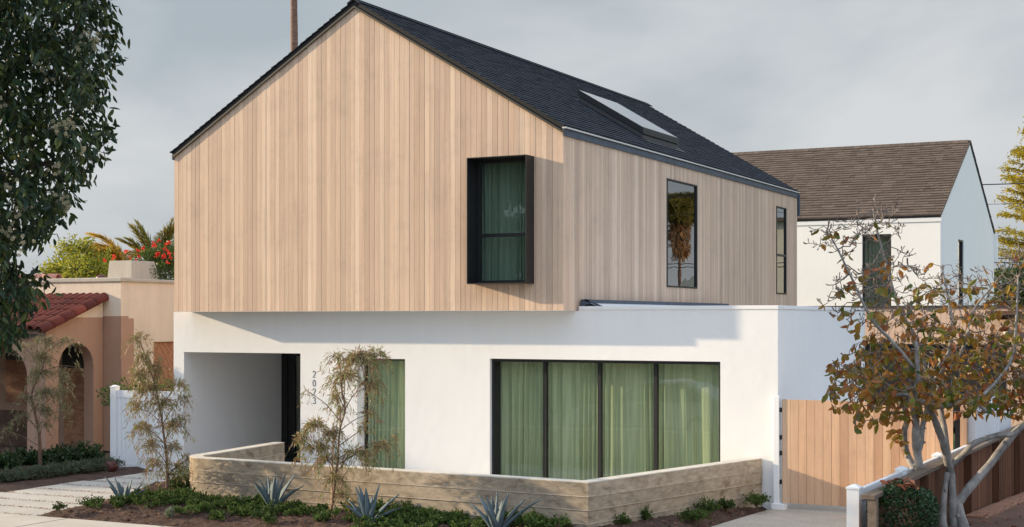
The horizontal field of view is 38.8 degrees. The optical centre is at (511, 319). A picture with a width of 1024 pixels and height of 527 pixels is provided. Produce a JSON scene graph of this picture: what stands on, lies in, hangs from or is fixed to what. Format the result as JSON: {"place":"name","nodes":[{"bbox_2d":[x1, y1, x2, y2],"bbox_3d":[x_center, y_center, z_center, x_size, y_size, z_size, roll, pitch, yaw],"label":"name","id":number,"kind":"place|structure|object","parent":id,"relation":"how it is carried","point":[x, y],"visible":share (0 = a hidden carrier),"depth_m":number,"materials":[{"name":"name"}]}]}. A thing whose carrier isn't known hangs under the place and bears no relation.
{"place":"outdoors","nodes":[
{"label":"outdoors","id":0,"kind":"place"},
{"bbox_2d":[0,506,52,515],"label":"path slab","id":1,"kind":"structure","parent":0,"point":[20,510],"depth_m":22.09,"materials":[{"name":"concrete"}]},
{"bbox_2d":[0,499,82,509],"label":"path slab","id":2,"kind":"structure","parent":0,"point":[24,503],"depth_m":22.82,"materials":[{"name":"concrete"}]},
{"bbox_2d":[0,473,163,514],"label":"leaf litter","id":3,"kind":"object","parent":2,"relation":"on","point":[66,495],"visible":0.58,"depth_m":24.34,"materials":[{"name":"brown plant"}]},
{"bbox_2d":[0,492,88,504],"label":"path slab","id":4,"kind":"structure","parent":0,"point":[33,497],"depth_m":23.62,"materials":[{"name":"concrete"}]},
{"bbox_2d":[7,488,114,499],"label":"path slab","id":5,"kind":"structure","parent":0,"point":[75,494],"depth_m":24.29,"materials":[{"name":"concrete"}]},
{"bbox_2d":[0,0,129,358],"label":"broadleaf tree","id":6,"kind":"object","parent":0,"point":[43,50],"visible":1,"depth_m":18.27,"materials":[{"name":"green plant"}]},
{"bbox_2d":[0,446,151,491],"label":"planting bed","id":7,"kind":"object","parent":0,"point":[15,485],"visible":0.16,"depth_m":26.57,"materials":[{"name":"soil"}]},
{"bbox_2d":[0,467,21,482],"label":"grey shrub","id":8,"kind":"object","parent":7,"relation":"on","point":[6,477],"visible":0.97,"depth_m":25.73,"materials":[{"name":"purple plant"}]},
{"bbox_2d":[0,450,24,468],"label":"hedge shrub","id":9,"kind":"object","parent":7,"relation":"on","point":[5,461],"visible":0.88,"depth_m":27.91,"materials":[{"name":"green plant"}]},
{"bbox_2d":[2,465,37,480],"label":"grey shrub","id":10,"kind":"object","parent":7,"relation":"on","point":[23,474],"visible":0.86,"depth_m":25.87,"materials":[{"name":"purple plant"}]},
{"bbox_2d":[5,446,37,464],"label":"hedge shrub","id":11,"kind":"object","parent":7,"relation":"on","point":[29,457],"visible":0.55,"depth_m":28.75,"materials":[{"name":"green plant"}]},
{"bbox_2d":[16,463,51,478],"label":"grey shrub","id":12,"kind":"object","parent":7,"relation":"on","point":[40,470],"visible":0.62,"depth_m":26.29,"materials":[{"name":"purple plant"}]},
{"bbox_2d":[0,333,85,464],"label":"slender tree","id":13,"kind":"object","parent":7,"relation":"on","point":[39,357],"visible":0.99,"depth_m":28.29,"materials":[{"name":"green plant"}]},
{"bbox_2d":[33,448,55,464],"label":"hedge shrub","id":14,"kind":"object","parent":7,"relation":"on","point":[44,454],"visible":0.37,"depth_m":28.74,"materials":[{"name":"green plant"}]},
{"bbox_2d":[43,442,83,466],"bbox_3d":[-8.830,2.682,28.603,0.766,0.570,0.787,0,0,27],"label":"hedge shrub","id":15,"kind":"object","parent":7,"relation":"on","point":[61,454],"visible":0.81,"depth_m":28.50,"materials":[{"name":"green plant"}]},
{"bbox_2d":[61,460,96,473],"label":"grey shrub","id":16,"kind":"object","parent":7,"relation":"on","point":[87,467],"visible":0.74,"depth_m":27.16,"materials":[{"name":"purple plant"}]},
{"bbox_2d":[0,260,173,450],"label":"stucco house","id":17,"kind":"structure","parent":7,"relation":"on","point":[100,316],"depth_m":33.25,"materials":[{"name":"beige paint"}]},
{"bbox_2d":[6,360,26,401],"bbox_3d":[-11.559,1.450,34.347,1.050,1.000,0.046,0,0,27],"label":"boarded window","id":18,"kind":"structure","parent":17,"relation":"in","point":[16,372],"depth_m":34.42,"materials":[{"name":"brown wood"}]},
{"bbox_2d":[64,368,83,444],"bbox_3d":[-10.008,2.010,33.558,0.830,1.780,0.046,0,0,27],"label":"boarded door","id":19,"kind":"structure","parent":17,"relation":"in","point":[76,433],"depth_m":33.56,"materials":[{"name":"brown wood"}]},
{"bbox_2d":[154,341,173,390],"bbox_3d":[-8.178,1.110,34.564,0.040,1.180,1.200,0,0,27],"label":"boarded window","id":20,"kind":"structure","parent":17,"relation":"in","point":[164,349],"depth_m":34.46,"materials":[{"name":"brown wood"}]},
{"bbox_2d":[70,440,105,462],"bbox_3d":[-8.409,2.689,28.773,0.764,0.620,0.808,0,0,27],"label":"hedge shrub","id":21,"kind":"object","parent":7,"relation":"on","point":[89,452],"visible":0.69,"depth_m":28.67,"materials":[{"name":"green plant"}]},
{"bbox_2d":[103,461,117,471],"bbox_3d":[-7.635,2.800,27.669,0.276,0.200,0.280,0,0,27],"label":"clay pot","id":22,"kind":"object","parent":7,"relation":"on","point":[113,467],"visible":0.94,"depth_m":27.57,"materials":[{"name":"brown ceramic"}]},
{"bbox_2d":[94,374,173,406],"bbox_3d":[-7.686,1.564,30.134,1.965,0.931,1.863,0,0,27],"label":"climbing plant","id":23,"kind":"object","parent":7,"relation":"on","point":[107,396],"visible":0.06,"depth_m":30.03,"materials":[{"name":"green plant"}]},
{"bbox_2d":[0,513,166,526],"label":"sidewalk","id":24,"kind":"structure","parent":0,"point":[12,520],"depth_m":20.79,"materials":[{"name":"concrete"}]},
{"bbox_2d":[846,445,966,526],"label":"vinyl fence","id":25,"kind":"object","parent":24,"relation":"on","point":[856,510],"visible":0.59,"depth_m":15.28,"materials":[{"name":"white plastic"}]},
{"bbox_2d":[861,425,1023,526],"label":"wood fence","id":26,"kind":"object","parent":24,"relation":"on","point":[1003,478],"visible":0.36,"depth_m":20.32,"materials":[{"name":"brown wood"}]},
{"bbox_2d":[36,484,133,493],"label":"path slab","id":27,"kind":"structure","parent":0,"point":[82,488],"depth_m":25.03,"materials":[{"name":"concrete"}]},
{"bbox_2d":[62,481,147,488],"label":"path slab","id":28,"kind":"structure","parent":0,"point":[95,483],"depth_m":25.65,"materials":[{"name":"concrete"}]},
{"bbox_2d":[91,477,156,485],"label":"path slab","id":29,"kind":"structure","parent":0,"point":[134,481],"depth_m":26.30,"materials":[{"name":"concrete"}]},
{"bbox_2d":[115,474,164,479],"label":"path slab","id":30,"kind":"structure","parent":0,"point":[136,476],"depth_m":26.98,"materials":[{"name":"concrete"}]},
{"bbox_2d":[137,471,171,475],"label":"path slab","id":31,"kind":"structure","parent":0,"point":[153,472],"depth_m":27.52,"materials":[{"name":"concrete"}]},
{"bbox_2d":[37,474,766,526],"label":"mulch bed","id":32,"kind":"object","parent":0,"point":[197,520],"visible":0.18,"depth_m":20.63,"materials":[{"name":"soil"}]},
{"bbox_2d":[52,501,67,510],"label":"shrub","id":33,"kind":"object","parent":32,"relation":"on","point":[59,506],"visible":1,"depth_m":21.37,"materials":[{"name":"green plant"}]},
{"bbox_2d":[75,493,104,506],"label":"shrub","id":34,"kind":"object","parent":32,"relation":"on","point":[91,500],"visible":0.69,"depth_m":21.65,"materials":[{"name":"green plant"}]},
{"bbox_2d":[105,477,145,503],"bbox_3d":[-5.836,2.594,21.855,0.719,0.449,0.479,0,0,27],"label":"agave","id":35,"kind":"object","parent":32,"relation":"on","point":[119,490],"visible":0.56,"depth_m":21.86,"materials":[{"name":"green plant"}]},
{"bbox_2d":[136,484,158,499],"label":"shrub","id":36,"kind":"object","parent":32,"relation":"on","point":[147,489],"visible":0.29,"depth_m":22.20,"materials":[{"name":"green plant"}]},
{"bbox_2d":[120,329,197,490],"bbox_3d":[-5.418,1.453,22.297,1.224,2.740,0.751,0,0,2],"label":"slender tree","id":37,"kind":"object","parent":32,"relation":"on","point":[163,404],"visible":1,"depth_m":22.27,"materials":[{"name":"green plant"}]},
{"bbox_2d":[163,506,176,517],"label":"spiky plant","id":38,"kind":"object","parent":32,"relation":"on","point":[169,512],"visible":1,"depth_m":20.69,"materials":[{"name":"green plant"}]},
{"bbox_2d":[163,465,189,489],"bbox_3d":[-5.207,2.536,22.939,0.553,0.577,0.541,0,0,-43],"label":"shrub","id":39,"kind":"object","parent":32,"relation":"on","point":[180,483],"visible":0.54,"depth_m":22.87,"materials":[{"name":"green plant"}]},
{"bbox_2d":[183,490,208,501],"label":"shrub","id":40,"kind":"object","parent":32,"relation":"on","point":[199,493],"visible":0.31,"depth_m":21.64,"materials":[{"name":"green plant"}]},
{"bbox_2d":[254,473,303,506],"bbox_3d":[-3.374,2.488,21.007,0.710,0.544,0.709,0,0,-10],"label":"agave","id":41,"kind":"object","parent":32,"relation":"on","point":[268,492],"visible":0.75,"depth_m":20.91,"materials":[{"name":"green plant"}]},
{"bbox_2d":[88,486,572,526],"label":"groundcover","id":42,"kind":"object","parent":32,"relation":"on","point":[255,506],"visible":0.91,"depth_m":20.41,"materials":[{"name":"green plant"}]},
{"bbox_2d":[284,345,402,512],"bbox_3d":[-2.353,1.591,20.284,1.583,2.540,0.884,0,0,13],"label":"slender tree","id":43,"kind":"object","parent":32,"relation":"on","point":[359,357],"visible":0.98,"depth_m":20.21,"materials":[{"name":"green plant"}]},
{"bbox_2d":[345,484,400,522],"bbox_3d":[-1.906,2.515,19.758,0.759,0.575,0.708,0,0,-9],"label":"agave","id":44,"kind":"object","parent":32,"relation":"on","point":[367,506],"visible":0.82,"depth_m":19.59,"materials":[{"name":"green plant"}]},
{"bbox_2d":[415,507,446,515],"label":"shrub","id":45,"kind":"object","parent":32,"relation":"on","point":[439,511],"visible":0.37,"depth_m":20.07,"materials":[{"name":"green plant"}]},
{"bbox_2d":[440,509,469,520],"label":"shrub","id":46,"kind":"object","parent":32,"relation":"on","point":[458,513],"visible":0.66,"depth_m":19.84,"materials":[{"name":"green plant"}]},
{"bbox_2d":[470,492,539,526],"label":"agave","id":47,"kind":"object","parent":32,"relation":"on","point":[495,512],"visible":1,"depth_m":18.80,"materials":[{"name":"green plant"}]},
{"bbox_2d":[612,512,631,524],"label":"shrub","id":48,"kind":"object","parent":32,"relation":"on","point":[623,519],"visible":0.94,"depth_m":19.55,"materials":[{"name":"green plant"}]},
{"bbox_2d":[640,504,654,520],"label":"shrub","id":49,"kind":"object","parent":32,"relation":"on","point":[645,514],"visible":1,"depth_m":20.02,"materials":[{"name":"green plant"}]},
{"bbox_2d":[674,506,710,522],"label":"shrub","id":50,"kind":"object","parent":32,"relation":"on","point":[694,515],"visible":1,"depth_m":20.09,"materials":[{"name":"green plant"}]},
{"bbox_2d":[693,497,721,512],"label":"shrub","id":51,"kind":"object","parent":32,"relation":"on","point":[710,506],"visible":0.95,"depth_m":20.86,"materials":[{"name":"green plant"}]},
{"bbox_2d":[716,496,735,510],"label":"shrub","id":52,"kind":"object","parent":32,"relation":"on","point":[726,504],"visible":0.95,"depth_m":21.33,"materials":[{"name":"green plant"}]},
{"bbox_2d":[3,427,954,452],"bbox_3d":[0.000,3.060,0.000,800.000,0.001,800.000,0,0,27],"label":"ground","id":53,"kind":"structure","parent":0,"point":[953,443],"depth_m":35.08,"materials":[{"name":"brown soil"}]},
{"bbox_2d":[36,232,115,278],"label":"leafy tree","id":54,"kind":"object","parent":53,"relation":"on","point":[86,265],"visible":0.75,"depth_m":41.74,"materials":[{"name":"green plant"}]},
{"bbox_2d":[78,232,148,260],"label":"palm tree","id":55,"kind":"object","parent":53,"relation":"on","point":[117,251],"visible":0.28,"depth_m":43.74,"materials":[{"name":"green plant"}]},
{"bbox_2d":[103,237,173,279],"bbox_3d":[-9.120,0.349,37.931,2.871,5.117,2.224,0,0,-9],"label":"flowering shrub","id":56,"kind":"object","parent":53,"relation":"on","point":[164,264],"visible":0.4,"depth_m":37.70,"materials":[{"name":"red plant"}]},
{"bbox_2d":[114,218,173,263],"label":"palm tree","id":57,"kind":"object","parent":53,"relation":"on","point":[142,235],"visible":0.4,"depth_m":44.78,"materials":[{"name":"green plant"}]},
{"bbox_2d":[290,0,297,50],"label":"palm tree","id":58,"kind":"object","parent":53,"relation":"on","point":[294,28],"visible":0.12,"depth_m":44.96,"materials":[{"name":"plant"}]},
{"bbox_2d":[189,442,762,526],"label":"garden wall","id":59,"kind":"structure","parent":53,"relation":"on","point":[596,502],"depth_m":20.64,"materials":[{"name":"stone"}]},
{"bbox_2d":[742,490,770,507],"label":"shrub","id":60,"kind":"object","parent":53,"relation":"on","point":[756,500],"visible":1,"depth_m":21.77,"materials":[{"name":"green plant"}]},
{"bbox_2d":[733,140,997,305],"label":"white house","id":61,"kind":"structure","parent":53,"relation":"on","point":[937,192],"depth_m":45.42,"materials":[{"name":"white paint"}]},
{"bbox_2d":[863,234,890,305],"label":"window","id":62,"kind":"structure","parent":61,"relation":"in","point":[872,234],"depth_m":44.01,"materials":[{"name":"black metal"}]},
{"bbox_2d":[865,236,889,305],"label":"curtain","id":63,"kind":"object","parent":61,"relation":"hanging from","point":[872,247],"visible":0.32,"depth_m":44.20,"materials":[{"name":"green fabric"}]},
{"bbox_2d":[958,240,962,304],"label":"window","id":64,"kind":"structure","parent":61,"relation":"in","point":[960,243],"depth_m":46.33,"materials":[{"name":"black metal"}]},
{"bbox_2d":[817,305,1023,426],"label":"garage","id":65,"kind":"structure","parent":53,"relation":"on","point":[944,317],"depth_m":38.96,"materials":[{"name":"brown"}]},
{"bbox_2d":[865,344,1005,426],"bbox_3d":[11.221,1.778,39.220,4.036,2.243,0.150,0,0,27],"label":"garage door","id":66,"kind":"structure","parent":65,"relation":"in","point":[956,373],"depth_m":39.07,"materials":[{"name":"brown wood"}]},
{"bbox_2d":[988,311,1022,319],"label":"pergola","id":67,"kind":"object","parent":65,"relation":"attached to","point":[1003,317],"visible":0.37,"depth_m":36.73,"materials":[{"name":"brown wood"}]},
{"bbox_2d":[968,396,1010,443],"bbox_3d":[7.541,2.105,22.810,0.126,1.790,3.785,0,0,27],"label":"vinyl fence","id":68,"kind":"object","parent":53,"relation":"on","point":[979,427],"visible":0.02,"depth_m":22.11,"materials":[{"name":"white plastic"}]},
{"bbox_2d":[994,122,1023,298],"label":"golden conifer","id":69,"kind":"object","parent":53,"relation":"on","point":[1009,242],"visible":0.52,"depth_m":74.21,"materials":[{"name":"yellow plant"}]},
{"bbox_2d":[994,255,1023,304],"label":"dark tree","id":70,"kind":"object","parent":53,"relation":"on","point":[1006,275],"visible":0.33,"depth_m":65.88,"materials":[{"name":"green plant"}]},
{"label":"utility pole","id":71,"kind":"object","parent":53,"relation":"on","visible":0},
{"bbox_2d":[983,183,1023,184],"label":"overhead cable","id":72,"kind":"object","parent":71,"relation":"attached to","point":[1003,184],"visible":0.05,"depth_m":55.02,"materials":[{"name":"grey metal"}]},
{"bbox_2d":[0,0,1023,297],"label":"sky","id":73,"kind":"structure","parent":0,"point":[742,75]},
{"bbox_2d":[170,0,864,510],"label":"house","id":74,"kind":"structure","parent":0,"point":[326,188],"depth_m":25.38,"materials":[{"name":"white paint"}]},
{"bbox_2d":[281,353,299,462],"bbox_3d":[-3.613,1.808,29.830,2.650,2.383,0.100,0,0,27],"label":"front door","id":75,"kind":"structure","parent":74,"relation":"in","point":[288,360],"depth_m":30.33,"materials":[{"name":"black wood"}]},
{"bbox_2d":[364,359,404,466],"bbox_3d":[-2.189,1.770,25.875,0.995,2.160,0.060,0,0,27],"label":"window","id":76,"kind":"structure","parent":74,"relation":"in","point":[365,438],"depth_m":26.07,"materials":[{"name":"black metal"}]},
{"bbox_2d":[368,360,404,468],"bbox_3d":[-2.153,1.620,25.955,1.403,2.440,0.115,0,0,27],"label":"curtain","id":77,"kind":"object","parent":74,"relation":"hanging from","point":[391,415],"visible":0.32,"depth_m":25.98,"materials":[{"name":"green fabric"}]},
{"bbox_2d":[467,154,533,283],"bbox_3d":[-0.164,-1.625,23.891,1.095,2.080,0.420,0,0,27],"label":"box window","id":78,"kind":"structure","parent":74,"relation":"in","point":[474,164],"depth_m":24.01,"materials":[{"name":"black metal"}]},
{"bbox_2d":[482,162,524,280],"bbox_3d":[0.018,-1.600,24.245,1.472,2.600,0.104,0,0,27],"label":"curtain","id":79,"kind":"object","parent":74,"relation":"hanging from","point":[503,200],"visible":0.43,"depth_m":24.29,"materials":[{"name":"green fabric"}]},
{"bbox_2d":[492,359,719,477],"bbox_3d":[1.531,1.756,23.892,4.079,2.187,0.240,0,0,27],"label":"window","id":80,"kind":"structure","parent":74,"relation":"in","point":[496,363],"depth_m":24.15,"materials":[{"name":"black metal"}]},
{"bbox_2d":[501,362,718,479],"bbox_3d":[1.650,1.620,24.058,4.657,2.440,0.134,0,0,27],"label":"curtain","id":81,"kind":"object","parent":74,"relation":"hanging from","point":[688,414],"visible":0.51,"depth_m":24.09,"materials":[{"name":"green fabric"}]},
{"bbox_2d":[667,178,697,288],"bbox_3d":[3.297,-1.655,28.385,0.080,2.066,1.686,0,0,27],"label":"window","id":82,"kind":"structure","parent":74,"relation":"in","point":[682,197],"depth_m":28.44,"materials":[{"name":"clear glass"}]},
{"bbox_2d":[776,206,786,293],"bbox_3d":[6.334,-1.630,34.357,0.080,2.056,0.806,0,0,27],"label":"window","id":83,"kind":"structure","parent":74,"relation":"in","point":[781,212],"depth_m":34.43,"materials":[{"name":"clear glass"}]},
{"bbox_2d":[711,503,846,526],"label":"driveway","id":84,"kind":"structure","parent":0,"point":[800,515],"depth_m":21.17,"materials":[{"name":"grey concrete"}]},
{"bbox_2d":[771,396,786,509],"bbox_3d":[4.089,2.035,22.255,0.210,1.730,0.180,0,0,27],"label":"gate post","id":85,"kind":"object","parent":84,"relation":"on","point":[777,504],"visible":1,"depth_m":22.25,"materials":[{"name":"white paint"}]},
{"bbox_2d":[779,399,959,506],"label":"wood gate","id":86,"kind":"structure","parent":85,"relation":"attached to","point":[829,457],"depth_m":21.88,"materials":[{"name":"brown wood"}]},
{"bbox_2d":[960,405,967,446],"bbox_3d":[6.550,2.070,21.070,0.090,1.660,0.100,0,0,27],"label":"gate post","id":87,"kind":"object","parent":84,"relation":"on","point":[963,431],"visible":0.17,"depth_m":21.03,"materials":[{"name":"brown wood"}]},
{"bbox_2d":[937,491,1023,526],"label":"yard dirt","id":88,"kind":"structure","parent":0,"point":[1014,513],"depth_m":18.79,"materials":[{"name":"brown soil"}]},
{"bbox_2d":[865,478,940,526],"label":"clipped bush","id":89,"kind":"object","parent":88,"relation":"on","point":[929,508],"visible":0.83,"depth_m":14.80,"materials":[{"name":"green plant"}]},
{"bbox_2d":[880,477,918,490],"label":"fallen leaves","id":90,"kind":"object","parent":89,"relation":"on","point":[911,481],"visible":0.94,"depth_m":14.97,"materials":[{"name":"brown plant"}]},
{"bbox_2d":[803,194,1023,526],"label":"magnolia tree","id":91,"kind":"object","parent":88,"relation":"on","point":[915,360],"visible":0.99,"depth_m":17.49,"materials":[{"name":"brown plant"}]},
{"bbox_2d":[966,492,1023,518],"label":"edging","id":92,"kind":"object","parent":88,"relation":"on","point":[987,512],"visible":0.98,"depth_m":20.44,"materials":[{"name":"brown wood"}]},
{"bbox_2d":[969,496,1020,526],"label":"fallen leaves","id":93,"kind":"object","parent":88,"relation":"on","point":[996,522],"visible":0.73,"depth_m":18.28,"materials":[{"name":"brown plant"}]},
{"label":"path joint soil","id":94,"kind":"structure","parent":0,"visible":0},
{"bbox_2d":[30,461,66,476],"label":"grey shrub","id":95,"kind":"object","parent":94,"relation":"on","point":[53,471],"visible":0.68,"depth_m":26.53,"materials":[{"name":"purple plant"}]},
{"bbox_2d":[48,459,80,474],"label":"grey shrub","id":96,"kind":"object","parent":94,"relation":"on","point":[68,466],"visible":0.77,"depth_m":26.83,"materials":[{"name":"purple plant"}]},
{"bbox_2d":[78,456,111,471],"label":"grey shrub","id":97,"kind":"object","parent":94,"relation":"on","point":[99,465],"visible":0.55,"depth_m":27.44,"materials":[{"name":"purple plant"}]},
{"bbox_2d":[91,453,125,470],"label":"grey shrub","id":98,"kind":"object","parent":94,"relation":"on","point":[111,459],"visible":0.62,"depth_m":27.81,"materials":[{"name":"purple plant"}]},
{"bbox_2d":[110,385,173,472],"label":"vinyl gate","id":99,"kind":"structure","parent":94,"relation":"on","point":[119,442],"depth_m":28.34,"materials":[{"name":"white plastic"}]}
]}

